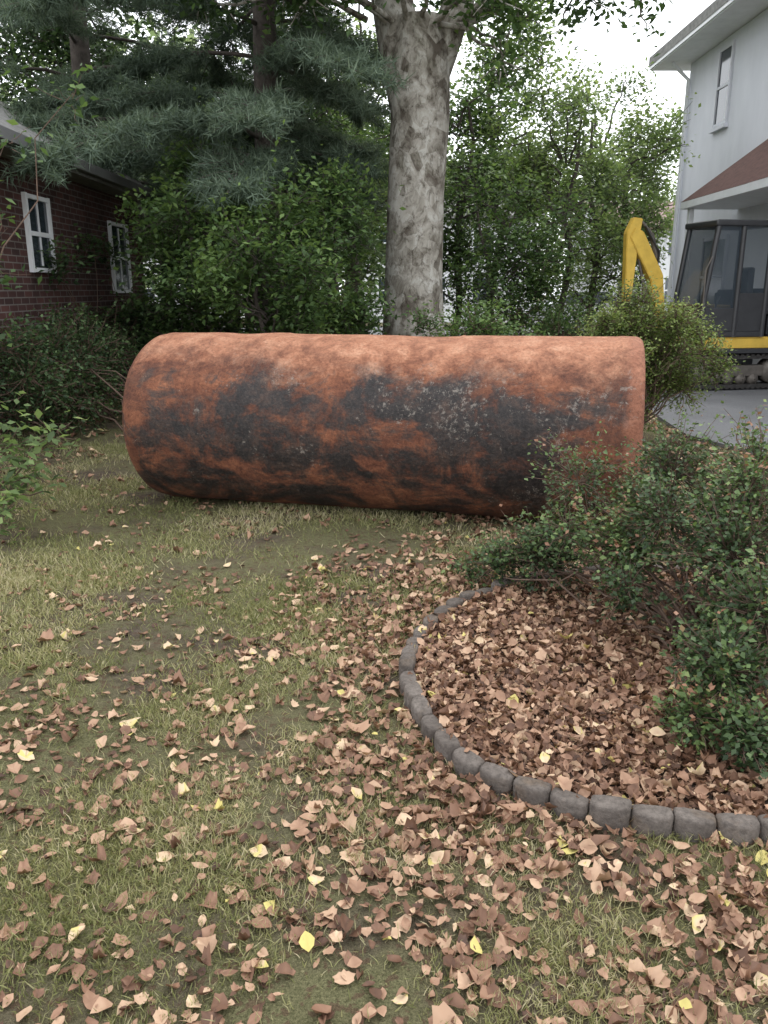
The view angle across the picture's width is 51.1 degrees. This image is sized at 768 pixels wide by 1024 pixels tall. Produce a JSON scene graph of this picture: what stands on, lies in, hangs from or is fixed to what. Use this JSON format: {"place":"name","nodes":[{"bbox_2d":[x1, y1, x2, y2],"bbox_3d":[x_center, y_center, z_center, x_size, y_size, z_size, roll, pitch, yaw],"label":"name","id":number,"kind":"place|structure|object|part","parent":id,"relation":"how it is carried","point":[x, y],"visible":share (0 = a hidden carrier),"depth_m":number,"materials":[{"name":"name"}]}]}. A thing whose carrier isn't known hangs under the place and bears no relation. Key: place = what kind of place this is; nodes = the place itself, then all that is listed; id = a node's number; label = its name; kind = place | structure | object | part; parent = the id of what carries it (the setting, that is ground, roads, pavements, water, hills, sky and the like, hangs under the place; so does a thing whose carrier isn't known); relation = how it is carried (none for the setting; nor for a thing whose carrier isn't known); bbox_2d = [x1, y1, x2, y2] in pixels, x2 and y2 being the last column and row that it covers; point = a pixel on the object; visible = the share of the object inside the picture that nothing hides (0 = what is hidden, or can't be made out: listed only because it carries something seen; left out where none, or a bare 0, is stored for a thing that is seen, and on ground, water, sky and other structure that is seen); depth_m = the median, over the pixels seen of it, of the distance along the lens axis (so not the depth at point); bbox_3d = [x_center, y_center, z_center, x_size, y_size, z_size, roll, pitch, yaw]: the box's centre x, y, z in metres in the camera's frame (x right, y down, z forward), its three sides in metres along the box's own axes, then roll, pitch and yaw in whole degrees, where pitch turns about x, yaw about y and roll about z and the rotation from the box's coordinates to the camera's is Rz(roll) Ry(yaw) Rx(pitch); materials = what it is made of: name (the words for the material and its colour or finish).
{"place":"outdoors","nodes":[
{"label":"outdoors","id":0,"kind":"place"},
{"bbox_2d":[0,0,714,294],"label":"sky","id":1,"kind":"structure","parent":0,"point":[619,42],"materials":[{"name":"white"}]},
{"bbox_2d":[179,326,582,335],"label":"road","id":2,"kind":"structure","parent":0,"point":[376,333],"depth_m":29.09,"materials":[{"name":"grey asphalt"}]},
{"bbox_2d":[0,295,767,1023],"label":"ground","id":3,"kind":"structure","parent":0,"point":[318,985],"depth_m":2.47,"materials":[{"name":"green plant"}]},
{"bbox_2d":[0,390,88,544],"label":"leafy shrub","id":4,"kind":"object","parent":3,"relation":"on","point":[12,493],"visible":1,"depth_m":4.98,"materials":[{"name":"green plant"}]},
{"bbox_2d":[0,48,98,346],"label":"sapling","id":5,"kind":"object","parent":3,"relation":"on","point":[7,279],"visible":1,"depth_m":5.63,"materials":[{"name":"green plant"}]},
{"bbox_2d":[0,156,144,434],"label":"walls","id":6,"kind":"structure","parent":3,"relation":"on","point":[93,210],"depth_m":10.21,"materials":[{"name":"brick"}]},
{"bbox_2d":[21,192,35,271],"bbox_3d":[-4.093,-3.203,9.209,0.075,0.870,0.060,0,16,0],"label":"window frame","id":7,"kind":"object","parent":6,"relation":"attached to","point":[27,224],"visible":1,"depth_m":9.19,"materials":[{"name":"white wood"}]},
{"bbox_2d":[27,193,47,202],"bbox_3d":[-4.095,-3.678,9.409,0.070,0.050,0.578,0,16,0],"label":"window rail","id":8,"kind":"object","parent":6,"relation":"attached to","point":[34,197],"depth_m":9.41,"materials":[{"name":"white wood"}]},
{"bbox_2d":[35,202,43,265],"bbox_3d":[-4.095,-3.288,9.518,0.050,0.710,0.024,0,16,0],"label":"window mullion","id":9,"kind":"structure","parent":6,"relation":"attached to","point":[39,230],"depth_m":9.52},
{"bbox_2d":[28,199,51,267],"bbox_3d":[-4.103,-3.288,9.518,0.035,0.750,0.600,0,16,0],"label":"window glass","id":10,"kind":"object","parent":6,"relation":"attached to","point":[42,211],"visible":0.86,"depth_m":9.52,"materials":[{"name":"black glass"}]},
{"bbox_2d":[31,231,50,237],"bbox_3d":[-4.095,-3.288,9.518,0.070,0.050,0.578,0,16,0],"label":"window rail","id":11,"kind":"object","parent":6,"relation":"attached to","point":[41,234],"depth_m":9.51,"materials":[{"name":"white wood"}]},
{"bbox_2d":[35,268,52,272],"bbox_3d":[-4.095,-2.898,9.626,0.070,0.050,0.578,0,16,0],"label":"window rail","id":12,"kind":"object","parent":6,"relation":"attached to","point":[45,269],"depth_m":9.62,"materials":[{"name":"white wood"}]},
{"bbox_2d":[46,198,56,272],"bbox_3d":[-4.093,-3.373,9.826,0.075,0.870,0.060,0,16,0],"label":"window frame","id":13,"kind":"object","parent":6,"relation":"attached to","point":[49,218],"visible":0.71,"depth_m":9.78,"materials":[{"name":"white wood"}]},
{"bbox_2d":[0,141,149,202],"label":"soffit","id":14,"kind":"structure","parent":6,"relation":"attached to","point":[92,182],"depth_m":10.69,"materials":[{"name":"grey"}]},
{"bbox_2d":[0,125,160,200],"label":"gutter","id":15,"kind":"object","parent":14,"relation":"on","point":[102,174],"depth_m":10.25,"materials":[{"name":"grey metal"}]},
{"bbox_2d":[0,101,151,189],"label":"roof","id":16,"kind":"structure","parent":6,"relation":"on","point":[19,128],"depth_m":9.96,"materials":[{"name":"grey"}]},
{"bbox_2d":[107,221,116,290],"bbox_3d":[-4.093,-3.818,12.048,0.075,1.040,0.060,0,16,0],"label":"window frame","id":17,"kind":"object","parent":6,"relation":"attached to","point":[110,239],"visible":0.57,"depth_m":12.04,"materials":[{"name":"white wood"}]},
{"bbox_2d":[111,221,124,227],"bbox_3d":[-4.095,-4.396,12.297,0.070,0.050,0.728,0,16,0],"label":"window rail","id":18,"kind":"object","parent":6,"relation":"attached to","point":[117,224],"depth_m":12.28,"materials":[{"name":"white wood"}]},
{"bbox_2d":[117,228,123,287],"bbox_3d":[-4.095,-3.924,12.428,0.050,0.880,0.024,0,16,0],"label":"window mullion","id":19,"kind":"structure","parent":6,"relation":"attached to","point":[120,260],"depth_m":12.44},
{"bbox_2d":[112,226,129,288],"bbox_3d":[-4.103,-3.924,12.428,0.035,0.920,0.750,0,16,0],"label":"window glass","id":20,"kind":"object","parent":6,"relation":"attached to","point":[125,267],"visible":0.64,"depth_m":12.47,"materials":[{"name":"black glass"}]},
{"bbox_2d":[117,290,131,292],"bbox_3d":[-4.095,-3.452,12.559,0.070,0.050,0.728,0,16,0],"label":"window rail","id":21,"kind":"object","parent":6,"relation":"attached to","point":[120,291],"depth_m":12.52,"materials":[{"name":"white wood"}]},
{"bbox_2d":[124,225,132,292],"bbox_3d":[-4.093,-4.030,12.809,0.075,1.040,0.060,0,16,0],"label":"window frame","id":22,"kind":"object","parent":6,"relation":"attached to","point":[129,265],"visible":0.21,"depth_m":12.83,"materials":[{"name":"white wood"}]},
{"bbox_2d":[0,289,153,448],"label":"yew shrub","id":23,"kind":"object","parent":3,"relation":"on","point":[82,380],"visible":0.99,"depth_m":8.35,"materials":[{"name":"green plant"}]},
{"bbox_2d":[35,223,139,402],"bbox_3d":[-3.954,-2.676,10.836,0.804,2.375,2.857,-1,16,-2],"label":"climbing vine","id":24,"kind":"object","parent":3,"relation":"on","point":[63,264],"visible":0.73,"depth_m":10.76,"materials":[{"name":"green plant"}]},
{"bbox_2d":[0,4,207,262],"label":"understory tree","id":25,"kind":"object","parent":3,"relation":"on","point":[54,43],"visible":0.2,"depth_m":16.00,"materials":[{"name":"green plant"}]},
{"bbox_2d":[111,284,199,390],"bbox_3d":[-3.328,-2.650,12.126,1.991,1.682,1.637,15,21,43],"label":"yew shrub","id":26,"kind":"object","parent":3,"relation":"on","point":[135,316],"visible":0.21,"depth_m":11.97,"materials":[{"name":"green plant"}]},
{"bbox_2d":[0,0,313,236],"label":"pine tree","id":27,"kind":"object","parent":3,"relation":"on","point":[79,31],"visible":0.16,"depth_m":13.63,"materials":[{"name":"green plant"}]},
{"bbox_2d":[143,250,244,319],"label":"white cottage","id":28,"kind":"structure","parent":3,"relation":"on","point":[159,281],"depth_m":36.56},
{"bbox_2d":[101,87,304,348],"bbox_3d":[-2.273,-3.373,10.552,2.601,4.069,2.827,0,16,0],"label":"understory tree","id":29,"kind":"object","parent":3,"relation":"on","point":[165,232],"visible":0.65,"depth_m":10.24,"materials":[{"name":"green plant"}]},
{"bbox_2d":[0,0,415,316],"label":"pine tree","id":30,"kind":"object","parent":3,"relation":"on","point":[268,106],"visible":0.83,"depth_m":10.57,"materials":[{"name":"green plant"}]},
{"bbox_2d":[132,57,352,332],"bbox_3d":[-2.479,-5.707,15.107,4.361,6.133,3.593,0,16,0],"label":"understory tree","id":31,"kind":"object","parent":3,"relation":"on","point":[247,136],"visible":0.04,"depth_m":14.08,"materials":[{"name":"green plant"}]},
{"bbox_2d":[135,119,380,333],"bbox_3d":[-1.435,-2.620,9.208,2.805,3.336,2.146,0,16,0],"label":"understory tree","id":32,"kind":"object","parent":3,"relation":"on","point":[236,278],"visible":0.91,"depth_m":8.99,"materials":[{"name":"green plant"}]},
{"bbox_2d":[126,273,399,363],"bbox_3d":[-1.640,-2.552,11.385,4.043,1.967,2.502,-6,17,-21],"label":"shrub","id":33,"kind":"object","parent":3,"relation":"on","point":[228,329],"visible":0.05,"depth_m":11.28,"materials":[{"name":"green plant"}]},
{"bbox_2d":[204,12,389,307],"bbox_3d":[-1.707,-6.917,16.898,4.816,7.533,4.016,-15,21,-43],"label":"understory tree","id":34,"kind":"object","parent":3,"relation":"on","point":[360,133],"visible":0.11,"depth_m":16.84,"materials":[{"name":"green plant"}]},
{"bbox_2d":[259,144,416,334],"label":"understory tree","id":35,"kind":"object","parent":3,"relation":"on","point":[337,189],"visible":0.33,"depth_m":10.06,"materials":[{"name":"green plant"}]},
{"bbox_2d":[0,11,683,330],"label":"distant trees","id":36,"kind":"object","parent":3,"relation":"on","point":[383,249],"depth_m":23.21,"materials":[{"name":"green plant"}]},
{"bbox_2d":[235,4,464,333],"bbox_3d":[-1.010,-9.359,20.358,5.524,10.369,5.023,10,18,33],"label":"understory tree","id":37,"kind":"object","parent":3,"relation":"on","point":[358,26],"visible":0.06,"depth_m":20.30,"materials":[{"name":"green plant"}]},
{"bbox_2d":[122,332,644,523],"bbox_3d":[-0.058,-0.640,5.670,3.576,1.218,1.236,4,16,13],"label":"rusty fuel tank","id":38,"kind":"object","parent":3,"relation":"on","point":[454,424],"visible":0.93,"depth_m":5.15,"materials":[{"name":"brown metal"}]},
{"bbox_2d":[0,394,767,1023],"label":"fallen leaves","id":39,"kind":"object","parent":3,"relation":"on","point":[564,642],"visible":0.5,"depth_m":2.52,"materials":[{"name":"brown plant"}]},
{"bbox_2d":[149,0,673,336],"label":"shade tree","id":40,"kind":"object","parent":3,"relation":"on","point":[429,41],"visible":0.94,"depth_m":10.71,"materials":[{"name":"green plant"}]},
{"bbox_2d":[364,171,544,321],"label":"white cottage","id":41,"kind":"structure","parent":3,"relation":"on","point":[446,292],"depth_m":37.49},
{"bbox_2d":[379,278,384,302],"bbox_3d":[0.200,-10.373,37.590,0.900,1.100,0.050,0,15,0],"label":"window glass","id":42,"kind":"structure","parent":41,"relation":"in","point":[380,280],"depth_m":37.50,"materials":[{"name":"grey"}]},
{"bbox_2d":[473,278,486,298],"bbox_3d":[4.600,-10.373,37.590,0.900,1.100,0.050,0,15,0],"label":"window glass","id":43,"kind":"structure","parent":41,"relation":"in","point":[477,293],"depth_m":37.61,"materials":[{"name":"grey"}]},
{"bbox_2d":[371,61,558,333],"bbox_3d":[1.393,-5.215,14.626,3.378,5.449,3.265,0,16,0],"label":"understory tree","id":44,"kind":"object","parent":3,"relation":"on","point":[458,220],"visible":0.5,"depth_m":14.22,"materials":[{"name":"green plant"}]},
{"bbox_2d":[405,286,551,336],"bbox_3d":[0.984,-2.032,10.080,2.380,1.555,1.738,0,16,0],"label":"shrub","id":45,"kind":"object","parent":3,"relation":"on","point":[478,326],"visible":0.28,"depth_m":9.93,"materials":[{"name":"green plant"}]},
{"bbox_2d":[422,0,597,315],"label":"understory tree","id":46,"kind":"object","parent":3,"relation":"on","point":[531,78],"visible":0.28,"depth_m":18.31,"materials":[{"name":"green plant"}]},
{"bbox_2d":[442,145,609,335],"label":"understory tree","id":47,"kind":"object","parent":3,"relation":"on","point":[531,256],"visible":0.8,"depth_m":12.51,"materials":[{"name":"green plant"}]},
{"bbox_2d":[490,283,608,335],"bbox_3d":[2.867,-2.757,12.609,2.509,1.624,1.979,0,16,0],"label":"boxwood shrub","id":48,"kind":"object","parent":3,"relation":"on","point":[554,328],"visible":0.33,"depth_m":12.48,"materials":[{"name":"green plant"}]},
{"bbox_2d":[463,43,658,325],"bbox_3d":[3.054,-4.997,13.992,3.526,5.359,3.179,0,16,0],"label":"understory tree","id":49,"kind":"object","parent":3,"relation":"on","point":[545,161],"visible":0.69,"depth_m":13.82,"materials":[{"name":"green plant"}]},
{"bbox_2d":[514,290,644,329],"bbox_3d":[6.900,-6.930,27.758,4.493,1.459,1.772,-1,16,-4],"label":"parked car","id":50,"kind":"object","parent":3,"relation":"on","point":[599,299],"visible":0.02,"depth_m":26.83,"materials":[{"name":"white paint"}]},
{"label":"side windows","id":51,"kind":"part","parent":50,"relation":"part of","materials":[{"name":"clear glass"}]},
{"bbox_2d":[399,564,767,846],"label":"garden edging","id":52,"kind":"object","parent":3,"relation":"on","point":[613,812],"visible":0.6,"depth_m":2.41,"materials":[{"name":"stone"}]},
{"bbox_2d":[416,578,767,809],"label":"garden bed","id":53,"kind":"object","parent":3,"relation":"on","point":[685,799],"visible":0.08,"depth_m":2.87,"materials":[{"name":"brown soil"}]},
{"bbox_2d":[441,399,767,781],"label":"azalea shrub","id":54,"kind":"object","parent":53,"relation":"on","point":[726,635],"visible":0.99,"depth_m":3.34,"materials":[{"name":"green plant"}]},
{"bbox_2d":[545,97,683,300],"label":"understory tree","id":55,"kind":"object","parent":3,"relation":"on","point":[664,223],"visible":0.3,"depth_m":22.45,"materials":[{"name":"green plant"}]},
{"bbox_2d":[532,47,700,329],"bbox_3d":[4.618,-6.139,16.433,3.847,6.254,3.083,0,16,0],"label":"understory tree","id":56,"kind":"object","parent":3,"relation":"on","point":[651,141],"visible":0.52,"depth_m":16.10,"materials":[{"name":"green plant"}]},
{"bbox_2d":[563,201,674,307],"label":"white cottage","id":57,"kind":"structure","parent":3,"relation":"on","point":[667,263],"depth_m":36.94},
{"bbox_2d":[664,278,667,302],"bbox_3d":[13.400,-10.239,37.108,0.900,1.100,0.050,0,15,0],"label":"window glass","id":58,"kind":"structure","parent":57,"relation":"in","point":[666,283],"depth_m":37.06,"materials":[{"name":"grey glass"}]},
{"bbox_2d":[665,231,669,256],"bbox_3d":[12.900,-12.257,36.528,0.100,1.260,0.070,0,15,0],"label":"window frame","id":59,"kind":"structure","parent":57,"relation":"in","point":[666,254],"depth_m":36.54,"materials":[{"name":"white wood"}]},
{"bbox_2d":[569,270,744,441],"bbox_3d":[2.488,-1.486,7.856,1.540,1.685,1.740,-11,19,-34],"label":"boxwood shrub","id":60,"kind":"object","parent":3,"relation":"on","point":[663,372],"visible":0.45,"depth_m":7.62,"materials":[{"name":"green plant"}]},
{"bbox_2d":[670,8,767,301],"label":"walls","id":61,"kind":"structure","parent":3,"relation":"on","point":[743,134],"depth_m":16.02,"materials":[{"name":"paint"}]},
{"bbox_2d":[666,62,690,310],"bbox_3d":[6.607,-6.930,18.677,0.471,6.373,0.090,0,16,0],"label":"downpipe","id":62,"kind":"object","parent":61,"relation":"attached to","point":[675,66],"visible":0.8,"depth_m":18.46,"materials":[{"name":"white metal"}]},
{"bbox_2d":[651,0,767,70],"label":"soffit","id":63,"kind":"structure","parent":61,"relation":"on","point":[730,19],"depth_m":15.84,"materials":[{"name":"white wood"}]},
{"bbox_2d":[649,0,728,65],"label":"roof","id":64,"kind":"structure","parent":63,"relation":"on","point":[702,16],"depth_m":16.14,"materials":[{"name":"grey metal"}]},
{"bbox_2d":[649,0,734,69],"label":"fascia","id":65,"kind":"structure","parent":63,"relation":"attached to","point":[700,26],"depth_m":15.91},
{"bbox_2d":[712,49,721,128],"bbox_3d":[6.865,-8.675,16.502,0.090,1.500,0.060,0,16,0],"label":"window frame","id":66,"kind":"object","parent":61,"relation":"attached to","point":[716,91],"visible":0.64,"depth_m":16.47,"materials":[{"name":"white wood"}]},
{"bbox_2d":[709,123,727,133],"bbox_3d":[6.824,-7.831,16.404,0.089,0.065,0.760,0,16,0],"label":"window sill","id":67,"kind":"structure","parent":61,"relation":"attached to","point":[718,128],"depth_m":16.33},
{"bbox_2d":[713,120,723,127],"bbox_3d":[6.870,-7.915,16.381,0.080,0.050,0.576,0,16,0],"label":"window rail","id":68,"kind":"object","parent":61,"relation":"attached to","point":[718,124],"depth_m":16.40,"materials":[{"name":"white wood"}]},
{"bbox_2d":[717,82,727,90],"bbox_3d":[6.870,-8.590,16.193,0.080,0.050,0.576,0,16,0],"label":"window rail","id":69,"kind":"object","parent":61,"relation":"attached to","point":[722,86],"depth_m":16.20,"materials":[{"name":"white wood"}]},
{"bbox_2d":[714,46,731,124],"bbox_3d":[6.885,-8.590,16.193,0.070,1.400,0.600,0,16,0],"label":"window glass","id":70,"kind":"object","parent":61,"relation":"attached to","point":[723,79],"visible":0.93,"depth_m":16.20,"materials":[{"name":"grey glass"}]},
{"bbox_2d":[681,139,767,202],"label":"porch roof","id":71,"kind":"structure","parent":61,"relation":"attached to","point":[751,166],"depth_m":13.93,"materials":[{"name":"brown"}]},
{"bbox_2d":[680,177,767,209],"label":"porch fascia","id":72,"kind":"structure","parent":71,"relation":"attached to","point":[754,193],"depth_m":13.99,"materials":[{"name":"white wood"}]},
{"bbox_2d":[721,42,731,52],"bbox_3d":[6.870,-9.264,16.006,0.080,0.050,0.576,0,16,0],"label":"window rail","id":73,"kind":"object","parent":61,"relation":"attached to","point":[726,47],"depth_m":16.02,"materials":[{"name":"white wood"}]},
{"bbox_2d":[724,39,735,122],"bbox_3d":[6.865,-8.504,15.885,0.090,1.500,0.060,0,16,0],"label":"window frame","id":74,"kind":"object","parent":61,"relation":"attached to","point":[730,80],"visible":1,"depth_m":15.86,"materials":[{"name":"white wood"}]},
{"bbox_2d":[646,380,767,453],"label":"driveway","id":75,"kind":"structure","parent":0,"point":[737,401],"depth_m":9.92,"materials":[{"name":"concrete"}]},
{"bbox_2d":[684,209,693,242],"bbox_3d":[5.890,-4.377,15.805,0.100,2.988,0.100,0,16,0],"label":"porch post","id":76,"kind":"object","parent":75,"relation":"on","point":[690,215],"visible":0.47,"depth_m":15.40,"materials":[{"name":"white wood"}]},
{"bbox_2d":[613,217,767,389],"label":"mini excavator","id":77,"kind":"object","parent":75,"relation":"on","point":[723,270],"visible":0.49,"depth_m":11.87,"materials":[{"name":"metal"}]},
{"bbox_2d":[704,308,733,331],"bbox_3d":[4.914,-2.827,11.815,0.487,0.340,0.029,-3,16,-11],"label":"door panel","id":78,"kind":"structure","parent":77,"relation":"in","point":[720,315],"depth_m":11.80,"materials":[{"name":"black paint"}]},
{"bbox_2d":[752,359,760,363],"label":"porch floor","id":79,"kind":"structure","parent":75,"relation":"on","point":[755,361],"depth_m":14.01,"materials":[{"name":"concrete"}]}
]}

